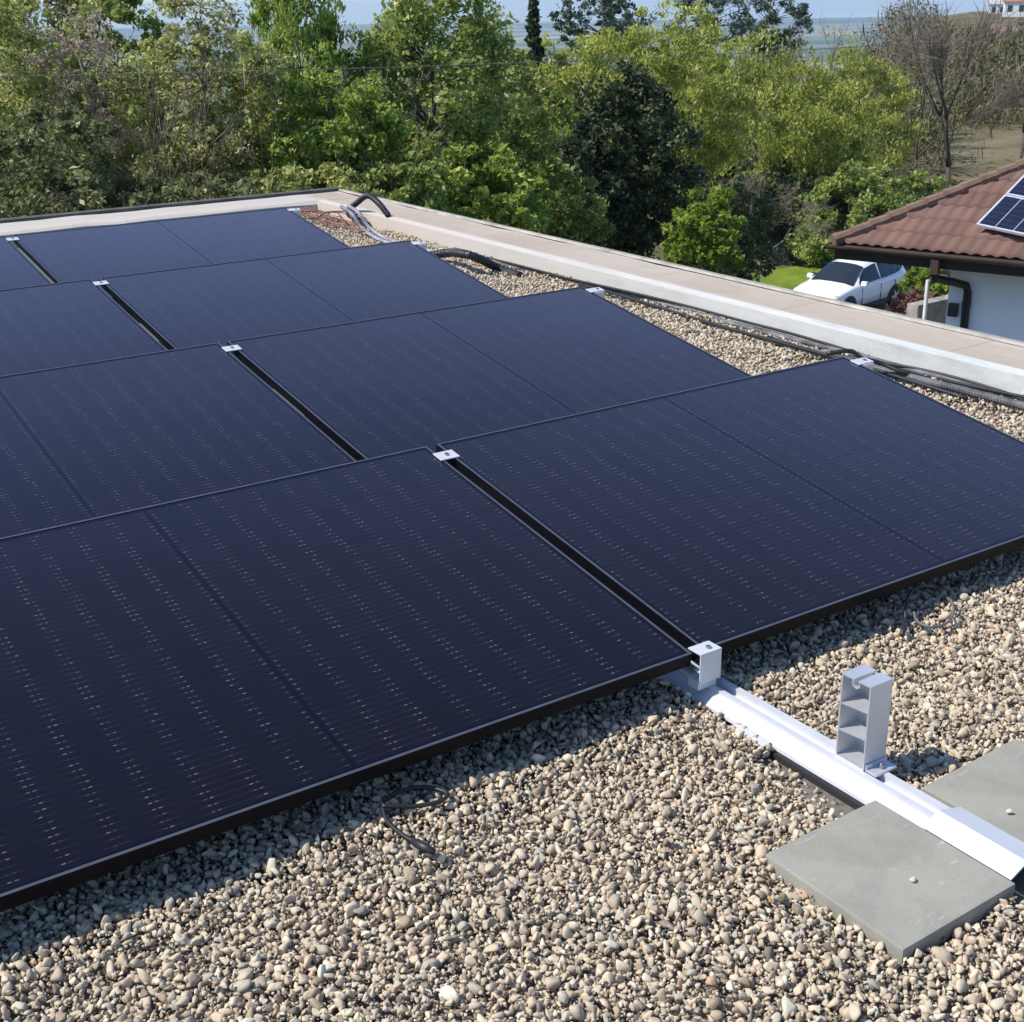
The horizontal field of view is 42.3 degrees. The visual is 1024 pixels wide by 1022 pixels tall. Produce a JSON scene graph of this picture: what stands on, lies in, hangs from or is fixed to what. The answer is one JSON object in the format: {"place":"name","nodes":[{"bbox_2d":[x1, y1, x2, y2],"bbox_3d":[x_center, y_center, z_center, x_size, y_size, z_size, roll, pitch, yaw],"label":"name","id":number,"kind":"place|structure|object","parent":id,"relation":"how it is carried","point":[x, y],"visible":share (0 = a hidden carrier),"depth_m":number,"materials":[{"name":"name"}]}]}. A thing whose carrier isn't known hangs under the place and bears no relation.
{"place":"outdoors","nodes":[
{"label":"outdoors","id":0,"kind":"place"},
{"bbox_2d":[24,0,988,29],"label":"sky","id":1,"kind":"structure","parent":0,"point":[358,11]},
{"bbox_2d":[0,35,1023,76],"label":"overhead wire","id":2,"kind":"object","parent":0,"point":[472,64],"visible":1,"depth_m":13.64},
{"bbox_2d":[1,11,1023,301],"bbox_3d":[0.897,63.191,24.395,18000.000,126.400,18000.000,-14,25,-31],"label":"terrain","id":3,"kind":"structure","parent":0,"point":[1003,149],"depth_m":346.33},
{"bbox_2d":[0,0,93,213],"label":"leafy tree","id":4,"kind":"object","parent":3,"relation":"on","point":[10,25],"visible":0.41,"depth_m":13.61,"materials":[{"name":"green plant"}]},
{"bbox_2d":[0,0,99,202],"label":"leafy tree","id":5,"kind":"object","parent":3,"relation":"on","point":[56,9],"visible":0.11,"depth_m":15.32,"materials":[{"name":"green plant"}]},
{"bbox_2d":[0,99,159,218],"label":"bush","id":6,"kind":"object","parent":3,"relation":"on","point":[102,188],"visible":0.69,"depth_m":11.83,"materials":[{"name":"green plant"}]},
{"bbox_2d":[16,6,145,180],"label":"flowering tree","id":7,"kind":"object","parent":3,"relation":"on","point":[101,47],"visible":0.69,"depth_m":13.29,"materials":[{"name":"green plant"}]},
{"bbox_2d":[0,8,223,188],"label":"sapling","id":8,"kind":"object","parent":3,"relation":"on","point":[169,111],"visible":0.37,"depth_m":12.71,"materials":[{"name":"green plant"}]},
{"bbox_2d":[55,0,187,147],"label":"leafy tree","id":9,"kind":"object","parent":3,"relation":"on","point":[117,11],"visible":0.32,"depth_m":15.00,"materials":[{"name":"green plant"}]},
{"bbox_2d":[2,0,252,205],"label":"bare tree","id":10,"kind":"object","parent":3,"relation":"on","point":[100,89],"visible":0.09,"depth_m":14.79,"materials":[{"name":"brown plant"}]},
{"bbox_2d":[95,34,240,199],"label":"leafy tree","id":11,"kind":"object","parent":3,"relation":"on","point":[133,112],"visible":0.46,"depth_m":13.48,"materials":[{"name":"green plant"}]},
{"bbox_2d":[91,5,272,201],"bbox_3d":[-3.335,-1.693,13.367,1.511,6.451,2.929,-14,25,-31],"label":"sapling","id":12,"kind":"object","parent":3,"relation":"on","point":[159,129],"visible":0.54,"depth_m":12.51,"materials":[{"name":"green plant"}]},
{"bbox_2d":[115,169,268,206],"bbox_3d":[-2.919,-0.726,13.178,1.668,5.169,1.638,5,22,15],"label":"bush","id":13,"kind":"object","parent":3,"relation":"on","point":[176,191],"visible":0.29,"depth_m":12.09,"materials":[{"name":"green plant"}]},
{"bbox_2d":[146,0,253,196],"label":"slender tree","id":14,"kind":"object","parent":3,"relation":"on","point":[201,40],"visible":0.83,"depth_m":13.10,"materials":[{"name":"green plant"}]},
{"bbox_2d":[87,27,313,182],"bbox_3d":[-2.829,-1.793,13.858,1.713,6.269,2.782,6,22,18],"label":"sapling","id":15,"kind":"object","parent":3,"relation":"on","point":[276,111],"visible":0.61,"depth_m":12.81,"materials":[{"name":"green plant"}]},
{"bbox_2d":[173,28,317,198],"bbox_3d":[-2.790,-2.123,15.085,1.580,6.399,1.569,-14,25,-31],"label":"leafy tree","id":16,"kind":"object","parent":3,"relation":"on","point":[243,39],"visible":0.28,"depth_m":13.96,"materials":[{"name":"green plant"}]},
{"bbox_2d":[221,0,376,158],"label":"feathery tree","id":17,"kind":"object","parent":3,"relation":"on","point":[287,21],"visible":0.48,"depth_m":15.08,"materials":[{"name":"green plant"}]},
{"bbox_2d":[213,161,386,197],"bbox_3d":[-2.021,-0.892,13.559,1.666,5.180,1.685,-14,25,-31],"label":"bush","id":18,"kind":"object","parent":3,"relation":"on","point":[290,180],"visible":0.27,"depth_m":12.82,"materials":[{"name":"green plant"}]},
{"bbox_2d":[246,39,413,196],"bbox_3d":[-1.908,-1.938,14.741,1.808,6.278,1.698,-14,25,-31],"label":"leafy tree","id":19,"kind":"object","parent":3,"relation":"on","point":[361,94],"visible":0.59,"depth_m":13.64,"materials":[{"name":"green plant"}]},
{"bbox_2d":[241,52,462,200],"bbox_3d":[-1.292,-1.847,14.379,3.243,5.952,1.839,15,26,36],"label":"sapling","id":20,"kind":"object","parent":3,"relation":"on","point":[410,179],"visible":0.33,"depth_m":13.48,"materials":[{"name":"green plant"}]},
{"bbox_2d":[336,147,455,211],"bbox_3d":[-1.282,-1.236,14.396,1.374,5.200,1.445,2,21,7],"label":"bush","id":21,"kind":"object","parent":3,"relation":"on","point":[420,191],"visible":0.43,"depth_m":13.50,"materials":[{"name":"green plant"}]},
{"bbox_2d":[341,0,540,212],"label":"leafy tree","id":22,"kind":"object","parent":3,"relation":"on","point":[406,25],"visible":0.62,"depth_m":15.72,"materials":[{"name":"green plant"}]},
{"bbox_2d":[387,138,564,233],"bbox_3d":[-0.511,-1.984,16.358,2.190,5.160,2.102,-14,25,-31],"label":"bush","id":23,"kind":"object","parent":3,"relation":"on","point":[507,199],"visible":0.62,"depth_m":15.27,"materials":[{"name":"green plant"}]},
{"bbox_2d":[427,10,578,228],"bbox_3d":[-0.200,-3.854,19.445,2.349,6.546,2.036,-14,25,-31],"label":"leafy tree","id":24,"kind":"object","parent":3,"relation":"on","point":[547,136],"visible":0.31,"depth_m":18.53,"materials":[{"name":"green plant"}]},
{"bbox_2d":[0,187,1023,1021],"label":"flat roof house","id":25,"kind":"structure","parent":3,"relation":"on","point":[950,349],"depth_m":3.53,"materials":[{"name":"gravel"}]},
{"bbox_2d":[0,236,51,289],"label":"solar panel","id":26,"kind":"object","parent":25,"relation":"on","point":[18,268],"visible":0.56,"depth_m":7.13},
{"bbox_2d":[0,279,166,375],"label":"solar panel","id":27,"kind":"object","parent":25,"relation":"on","point":[48,326],"visible":0.59,"depth_m":5.81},
{"bbox_2d":[93,280,108,285],"bbox_3d":[-1.966,-1.093,6.332,0.064,0.010,0.048,-14,34,-31],"label":"clamp","id":28,"kind":"object","parent":27,"relation":"attached to","point":[105,282],"visible":1,"depth_m":6.33,"materials":[{"name":"metal"}]},
{"bbox_2d":[0,342,355,537],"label":"solar panel","id":29,"kind":"object","parent":25,"relation":"on","point":[83,441],"visible":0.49,"depth_m":4.40,"materials":[{"name":"glass"}]},
{"bbox_2d":[222,345,241,351],"bbox_3d":[-1.079,-0.629,5.098,0.064,0.010,0.048,-14,34,-31],"label":"clamp","id":30,"kind":"object","parent":29,"relation":"attached to","point":[231,348],"visible":1,"depth_m":5.09,"materials":[{"name":"metal"}]},
{"bbox_2d":[298,207,357,223],"bbox_3d":[-1.328,-2.222,9.881,0.335,0.054,1.390,-14,25,-31],"label":"red wire","id":31,"kind":"object","parent":25,"relation":"on","point":[325,215],"visible":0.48,"depth_m":9.76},
{"bbox_2d":[310,209,350,222],"bbox_3d":[-1.353,-2.098,9.409,0.218,0.053,0.724,7,22,19],"label":"red wire","id":32,"kind":"object","parent":25,"relation":"on","point":[316,218],"visible":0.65,"depth_m":9.65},
{"bbox_2d":[340,205,390,242],"bbox_3d":[-0.821,-1.890,8.900,0.070,0.203,1.255,-15,25,-33],"label":"pale conduit","id":33,"kind":"object","parent":25,"relation":"on","point":[360,226],"visible":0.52,"depth_m":9.23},
{"bbox_2d":[346,193,390,227],"bbox_3d":[-1.067,-2.195,9.643,0.078,0.250,0.551,-18,27,-37],"label":"corrugated hose","id":34,"kind":"object","parent":25,"relation":"on","point":[359,200],"visible":0.64,"depth_m":9.56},
{"bbox_2d":[347,204,433,251],"bbox_3d":[-0.775,-1.902,8.928,0.070,0.203,1.255,-15,25,-33],"label":"pale conduit","id":35,"kind":"object","parent":25,"relation":"on","point":[365,222],"visible":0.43,"depth_m":9.26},
{"bbox_2d":[430,248,522,278],"bbox_3d":[-0.325,-1.537,8.081,0.910,0.173,0.269,15,26,36],"label":"corrugated hose","id":36,"kind":"object","parent":25,"relation":"on","point":[474,257],"visible":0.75,"depth_m":7.95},
{"bbox_2d":[0,212,1023,1021],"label":"gravel","id":37,"kind":"structure","parent":25,"relation":"on","point":[742,674],"depth_m":2.48,"materials":[{"name":"gravel"}]},
{"bbox_2d":[301,210,363,232],"bbox_3d":[-1.302,-2.149,9.693,0.355,0.056,1.191,-14,25,-31],"label":"red wire","id":38,"kind":"object","parent":37,"relation":"on","point":[304,211],"visible":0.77,"depth_m":9.68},
{"bbox_2d":[301,207,364,231],"bbox_3d":[-1.367,-2.143,9.708,0.249,0.036,1.338,-11,23,-24],"label":"red wire","id":39,"kind":"object","parent":37,"relation":"on","point":[346,224],"visible":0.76,"depth_m":9.54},
{"bbox_2d":[380,804,435,854],"bbox_3d":[-0.209,0.618,2.564,0.026,0.017,0.190,-16,26,-34],"label":"connector cable","id":40,"kind":"object","parent":37,"relation":"on","point":[421,845],"visible":1,"depth_m":2.53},
{"bbox_2d":[382,785,449,808],"bbox_3d":[-0.197,0.577,2.674,0.142,0.026,0.070,-6,22,-14],"label":"black cable","id":41,"kind":"object","parent":37,"relation":"on","point":[417,805],"visible":1,"depth_m":2.67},
{"bbox_2d":[578,283,967,399],"bbox_3d":[1.114,-0.870,6.422,0.036,0.029,2.753,-13,24,-29],"label":"black cable","id":42,"kind":"object","parent":37,"relation":"on","point":[928,386],"visible":0.93,"depth_m":6.22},
{"bbox_2d":[899,584,935,636],"bbox_3d":[1.045,0.244,3.447,0.044,0.062,0.291,12,25,30],"label":"connector cable","id":43,"kind":"object","parent":37,"relation":"on","point":[903,629],"visible":1,"depth_m":3.43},
{"bbox_2d":[913,595,954,627],"bbox_3d":[1.116,0.260,3.445,0.197,0.021,0.090,-19,28,-39],"label":"grey cable","id":44,"kind":"object","parent":37,"relation":"on","point":[940,625],"visible":1,"depth_m":3.40,"materials":[{"name":"rubber"}]},
{"bbox_2d":[453,247,1022,399],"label":"grey conduit","id":45,"kind":"object","parent":25,"relation":"on","point":[798,340],"visible":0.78,"depth_m":6.40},
{"bbox_2d":[482,255,1023,398],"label":"black cable","id":46,"kind":"object","parent":25,"relation":"on","point":[792,334],"visible":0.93,"depth_m":6.63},
{"bbox_2d":[665,660,949,831],"bbox_3d":[-1.369,-0.543,5.684,0.108,0.032,7.915,-14,25,-31],"label":"mounting rail","id":47,"kind":"object","parent":25,"relation":"on","point":[800,743],"visible":0.22,"depth_m":2.87,"materials":[{"name":"metal"}]},
{"bbox_2d":[687,641,721,690],"bbox_3d":[0.448,0.361,3.089,0.064,0.104,0.046,-14,25,-31],"label":"clamp","id":48,"kind":"object","parent":47,"relation":"attached to","point":[707,673],"visible":1,"depth_m":3.07,"materials":[{"name":"metal"}]},
{"bbox_2d":[0,446,691,911],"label":"solar panel","id":49,"kind":"object","parent":48,"relation":"on","point":[176,674],"visible":1,"depth_m":2.96,"materials":[{"name":"glass"}]},
{"bbox_2d":[433,449,459,460],"bbox_3d":[-0.191,-0.165,3.864,0.064,0.010,0.048,-14,34,-31],"label":"clamp","id":50,"kind":"object","parent":49,"relation":"attached to","point":[446,455],"visible":1,"depth_m":3.86,"materials":[{"name":"metal"}]},
{"bbox_2d":[731,722,770,746],"bbox_3d":[0.529,0.496,2.938,0.022,0.006,0.105,-14,25,-31],"label":"rail connector","id":51,"kind":"object","parent":47,"relation":"attached to","point":[762,741],"visible":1,"depth_m":2.93,"materials":[{"name":"metal"}]},
{"bbox_2d":[835,664,896,777],"bbox_3d":[0.744,0.436,2.754,0.068,0.198,0.108,-14,25,-31],"label":"panel support","id":52,"kind":"object","parent":47,"relation":"on","point":[864,714],"visible":1,"depth_m":2.75,"materials":[{"name":"metal"}]},
{"bbox_2d":[769,750,864,809],"bbox_3d":[0.707,0.571,2.801,0.118,0.024,0.340,-14,25,-31],"label":"rubber mat","id":53,"kind":"object","parent":25,"relation":"on","point":[827,787],"visible":0.22,"depth_m":2.79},
{"bbox_2d":[826,349,930,377],"bbox_3d":[1.537,-0.624,5.592,0.469,0.162,0.100,-4,21,-8],"label":"black cable","id":54,"kind":"object","parent":25,"relation":"on","point":[855,353],"visible":0.86,"depth_m":5.59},
{"bbox_2d":[767,335,1007,391],"bbox_3d":[2.268,-0.312,4.919,0.124,0.047,3.601,-14,25,-31],"label":"black cable","id":55,"kind":"object","parent":25,"relation":"on","point":[936,372],"visible":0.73,"depth_m":5.66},
{"bbox_2d":[765,801,1014,966],"bbox_3d":[0.698,0.680,2.462,0.306,0.038,0.329,-15,26,-31],"label":"concrete paver","id":56,"kind":"object","parent":25,"relation":"on","point":[862,866],"visible":0.82,"depth_m":2.43,"materials":[{"name":"concrete"}]},
{"bbox_2d":[810,348,1023,409],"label":"grey conduit","id":57,"kind":"object","parent":25,"relation":"on","point":[990,397],"visible":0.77,"depth_m":5.38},
{"bbox_2d":[922,739,1023,842],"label":"concrete paver","id":58,"kind":"object","parent":25,"relation":"on","point":[988,787],"visible":0.72,"depth_m":2.70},
{"bbox_2d":[922,807,1023,880],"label":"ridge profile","id":59,"kind":"object","parent":25,"relation":"on","point":[991,846],"visible":1,"depth_m":2.52,"materials":[{"name":"metal"}]},
{"bbox_2d":[0,0,1023,208],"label":"woods","id":60,"kind":"object","parent":3,"relation":"on","point":[980,91],"visible":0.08,"depth_m":86.76,"materials":[{"name":"green plant"}]},
{"bbox_2d":[524,0,545,153],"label":"spruce","id":61,"kind":"object","parent":3,"relation":"on","point":[533,39],"visible":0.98,"depth_m":28.14,"materials":[{"name":"green plant"}]},
{"bbox_2d":[481,151,616,245],"bbox_3d":[0.471,-3.218,20.660,2.171,4.729,1.998,-14,25,-31],"label":"bush","id":62,"kind":"object","parent":3,"relation":"on","point":[578,206],"visible":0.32,"depth_m":19.76,"materials":[{"name":"green plant"}]},
{"bbox_2d":[500,25,674,181],"bbox_3d":[1.687,-7.118,30.482,3.901,7.631,3.934,0,21,3],"label":"leafy tree","id":63,"kind":"object","parent":3,"relation":"on","point":[592,51],"visible":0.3,"depth_m":28.95,"materials":[{"name":"green plant"}]},
{"bbox_2d":[546,115,637,251],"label":"leafy tree","id":64,"kind":"object","parent":3,"relation":"on","point":[583,151],"visible":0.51,"depth_m":21.69,"materials":[{"name":"green plant"}]},
{"bbox_2d":[547,0,658,65],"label":"leafy tree","id":65,"kind":"object","parent":3,"relation":"on","point":[609,9],"visible":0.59,"depth_m":51.94,"materials":[{"name":"green plant"}]},
{"bbox_2d":[553,59,711,259],"bbox_3d":[2.160,-4.818,23.813,2.706,6.309,2.929,7,22,20],"label":"evergreen tree","id":66,"kind":"object","parent":3,"relation":"on","point":[640,232],"visible":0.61,"depth_m":22.67,"materials":[{"name":"green plant"}]},
{"bbox_2d":[557,0,780,258],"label":"leafy tree","id":67,"kind":"object","parent":3,"relation":"on","point":[716,79],"visible":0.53,"depth_m":30.61,"materials":[{"name":"green plant"}]},
{"bbox_2d":[656,183,748,275],"bbox_3d":[2.654,-2.437,18.698,1.232,4.237,1.202,6,22,16],"label":"bush","id":68,"kind":"object","parent":3,"relation":"on","point":[720,244],"visible":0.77,"depth_m":18.00,"materials":[{"name":"green plant"}]},
{"bbox_2d":[662,0,757,195],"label":"pine tree","id":69,"kind":"object","parent":3,"relation":"on","point":[734,25],"visible":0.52,"depth_m":55.26,"materials":[{"name":"green plant"}]},
{"bbox_2d":[679,182,789,281],"bbox_3d":[5.480,-6.204,33.618,3.033,4.347,2.788,-14,25,-31],"label":"bush","id":70,"kind":"object","parent":3,"relation":"on","point":[752,228],"visible":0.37,"depth_m":32.90,"materials":[{"name":"green plant"}]},
{"bbox_2d":[674,24,865,247],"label":"leafy tree","id":71,"kind":"object","parent":3,"relation":"on","point":[800,141],"visible":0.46,"depth_m":50.63,"materials":[{"name":"green plant"}]},
{"bbox_2d":[731,0,813,160],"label":"pine tree","id":72,"kind":"object","parent":3,"relation":"on","point":[771,17],"visible":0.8,"depth_m":58.64,"materials":[{"name":"green plant"}]},
{"bbox_2d":[709,166,840,281],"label":"dead bush","id":73,"kind":"object","parent":3,"relation":"on","point":[793,205],"visible":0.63,"depth_m":44.12,"materials":[{"name":"plant"}]},
{"bbox_2d":[689,150,864,255],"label":"bush","id":74,"kind":"object","parent":3,"relation":"on","point":[778,233],"visible":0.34,"depth_m":50.64,"materials":[{"name":"green plant"}]},
{"bbox_2d":[735,5,893,124],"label":"bare tree","id":75,"kind":"object","parent":3,"relation":"on","point":[838,55],"visible":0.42,"depth_m":56.96,"materials":[{"name":"brown plant"}]},
{"bbox_2d":[744,57,905,239],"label":"leafy tree","id":76,"kind":"object","parent":3,"relation":"on","point":[857,154],"visible":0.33,"depth_m":51.85,"materials":[{"name":"green plant"}]},
{"bbox_2d":[777,158,925,267],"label":"bush","id":77,"kind":"object","parent":3,"relation":"on","point":[874,200],"visible":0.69,"depth_m":48.66,"materials":[{"name":"green plant"}]},
{"bbox_2d":[806,22,934,191],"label":"leafy tree","id":78,"kind":"object","parent":3,"relation":"on","point":[892,118],"visible":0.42,"depth_m":60.50,"materials":[{"name":"green plant"}]},
{"bbox_2d":[881,285,934,314],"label":"red shrub","id":79,"kind":"object","parent":3,"relation":"on","point":[904,300],"visible":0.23,"depth_m":32.81,"materials":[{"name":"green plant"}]},
{"bbox_2d":[861,166,958,219],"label":"bush","id":80,"kind":"object","parent":3,"relation":"on","point":[912,182],"visible":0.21,"depth_m":52.18,"materials":[{"name":"green plant"}]},
{"bbox_2d":[897,266,948,303],"bbox_3d":[11.953,-6.190,38.493,1.385,2.202,1.519,-1,21,0],"label":"bush","id":81,"kind":"object","parent":3,"relation":"on","point":[908,281],"visible":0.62,"depth_m":38.13,"materials":[{"name":"green plant"}]},
{"bbox_2d":[922,280,929,319],"bbox_3d":[8.154,-3.424,26.297,0.083,2.338,0.088,-14,25,-31],"label":"white post","id":82,"kind":"object","parent":3,"relation":"on","point":[925,305],"visible":0.34,"depth_m":26.00,"materials":[{"name":"metal"}]},
{"bbox_2d":[906,295,947,323],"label":"garden wall","id":83,"kind":"structure","parent":3,"relation":"on","point":[936,309],"depth_m":27.42,"materials":[{"name":"concrete"}]},
{"bbox_2d":[867,0,1023,188],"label":"bare tree","id":84,"kind":"object","parent":3,"relation":"on","point":[933,40],"visible":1,"depth_m":50.47,"materials":[{"name":"brown plant"}]},
{"bbox_2d":[900,15,1023,171],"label":"bare tree","id":85,"kind":"object","parent":3,"relation":"on","point":[1001,97],"visible":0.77,"depth_m":57.75,"materials":[{"name":"brown plant"}]},
{"bbox_2d":[988,0,1003,12],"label":"distant house","id":86,"kind":"structure","parent":3,"relation":"on","point":[996,8],"depth_m":333.42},
{"bbox_2d":[988,24,1023,56],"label":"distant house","id":87,"kind":"structure","parent":3,"relation":"on","point":[1015,25],"depth_m":132.54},
{"bbox_2d":[1002,0,1023,16],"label":"distant house","id":88,"kind":"structure","parent":3,"relation":"on","point":[1015,3],"depth_m":287.65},
{"bbox_2d":[1016,40,1023,158],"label":"bare tree","id":89,"kind":"object","parent":3,"relation":"on","point":[1021,150],"visible":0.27,"depth_m":49.71,"materials":[{"name":"brown plant"}]},
{"bbox_2d":[751,261,830,289],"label":"lawn","id":90,"kind":"structure","parent":0,"point":[791,278],"depth_m":48.81,"materials":[{"name":"green plant"}]},
{"bbox_2d":[868,299,906,314],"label":"driveway","id":91,"kind":"structure","parent":0,"point":[880,305],"depth_m":43.33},
{"bbox_2d":[793,259,905,306],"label":"parked car","id":92,"kind":"object","parent":91,"relation":"on","point":[863,283],"visible":0.62,"depth_m":42.11,"materials":[{"name":"white paint"}]},
{"bbox_2d":[824,158,1023,341],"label":"tiled house","id":93,"kind":"structure","parent":0,"point":[936,233],"depth_m":19.93,"materials":[{"name":"tile"}]},
{"bbox_2d":[976,195,1023,235],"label":"roof solar panel","id":94,"kind":"object","parent":93,"relation":"attached to","point":[1005,213],"visible":1,"depth_m":19.37,"materials":[{"name":"blue glass"}]},
{"bbox_2d":[1005,175,1023,197],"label":"roof solar panel","id":95,"kind":"object","parent":93,"relation":"attached to","point":[1016,189],"visible":1,"depth_m":19.76,"materials":[{"name":"blue glass"}]},
{"bbox_3d":[0.045,-0.903,6.565,0.108,0.032,7.915,-14,25,-31],"label":"mounting rail","id":96,"kind":"object","parent":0,"visible":0},
{"bbox_3d":[1.291,-0.377,4.840,0.068,0.198,0.108,-14,25,-31],"label":"panel support","id":97,"kind":"object","parent":96,"relation":"on","visible":0},
{"bbox_2d":[436,356,1023,659],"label":"solar panel","id":98,"kind":"object","parent":97,"relation":"on","point":[728,516],"visible":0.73,"depth_m":3.80,"materials":[{"name":"glass"}]},
{"bbox_2d":[850,357,873,369],"bbox_3d":[1.266,-0.524,4.793,0.076,0.050,0.052,-14,34,-31],"label":"end clamp","id":99,"kind":"object","parent":97,"relation":"attached to","point":[866,362],"visible":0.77,"depth_m":4.78,"materials":[{"name":"metal"}]},
{"bbox_3d":[0.403,-0.841,6.074,0.068,0.198,0.108,-14,25,-31],"label":"panel support","id":100,"kind":"object","parent":96,"relation":"on","visible":0},
{"bbox_2d":[227,286,751,460],"bbox_3d":[-0.063,-0.571,5.192,1.727,0.034,1.209,-14,34,-31],"label":"solar panel","id":101,"kind":"object","parent":100,"relation":"on","point":[374,387],"visible":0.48,"depth_m":5.13,"materials":[{"name":"glass"}]},
{"bbox_2d":[586,287,604,297],"bbox_3d":[0.379,-0.988,6.027,0.076,0.050,0.052,-14,34,-31],"label":"end clamp","id":102,"kind":"object","parent":100,"relation":"attached to","point":[599,291],"visible":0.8,"depth_m":6.01,"materials":[{"name":"metal"}]},
{"bbox_3d":[-0.485,-1.305,7.308,0.068,0.198,0.108,-14,25,-31],"label":"panel support","id":103,"kind":"object","parent":96,"relation":"on","visible":0},
{"bbox_2d":[98,240,508,364],"bbox_3d":[-0.950,-1.034,6.426,1.727,0.034,1.209,-14,34,-31],"label":"solar panel","id":104,"kind":"object","parent":103,"relation":"on","point":[222,304],"visible":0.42,"depth_m":6.43,"materials":[{"name":"glass"}]},
{"bbox_2d":[411,241,426,249],"bbox_3d":[-0.509,-1.452,7.261,0.076,0.050,0.052,-14,34,-31],"label":"end clamp","id":105,"kind":"object","parent":103,"relation":"attached to","point":[423,244],"visible":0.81,"depth_m":7.25,"materials":[{"name":"metal"}]},
{"bbox_3d":[-1.372,-1.769,8.542,0.068,0.198,0.108,-14,25,-31],"label":"panel support","id":106,"kind":"object","parent":96,"relation":"on","visible":0},
{"bbox_2d":[11,207,348,302],"bbox_3d":[-1.838,-1.498,7.660,1.727,0.034,1.209,-14,34,-31],"label":"solar panel","id":107,"kind":"object","parent":106,"relation":"on","point":[94,254],"visible":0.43,"depth_m":7.72,"materials":[{"name":"glass"}]},
{"bbox_2d":[287,208,300,215],"bbox_3d":[-1.396,-1.916,8.496,0.076,0.050,0.052,-14,34,-31],"label":"end clamp","id":108,"kind":"object","parent":106,"relation":"attached to","point":[297,211],"visible":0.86,"depth_m":8.48,"materials":[{"name":"metal"}]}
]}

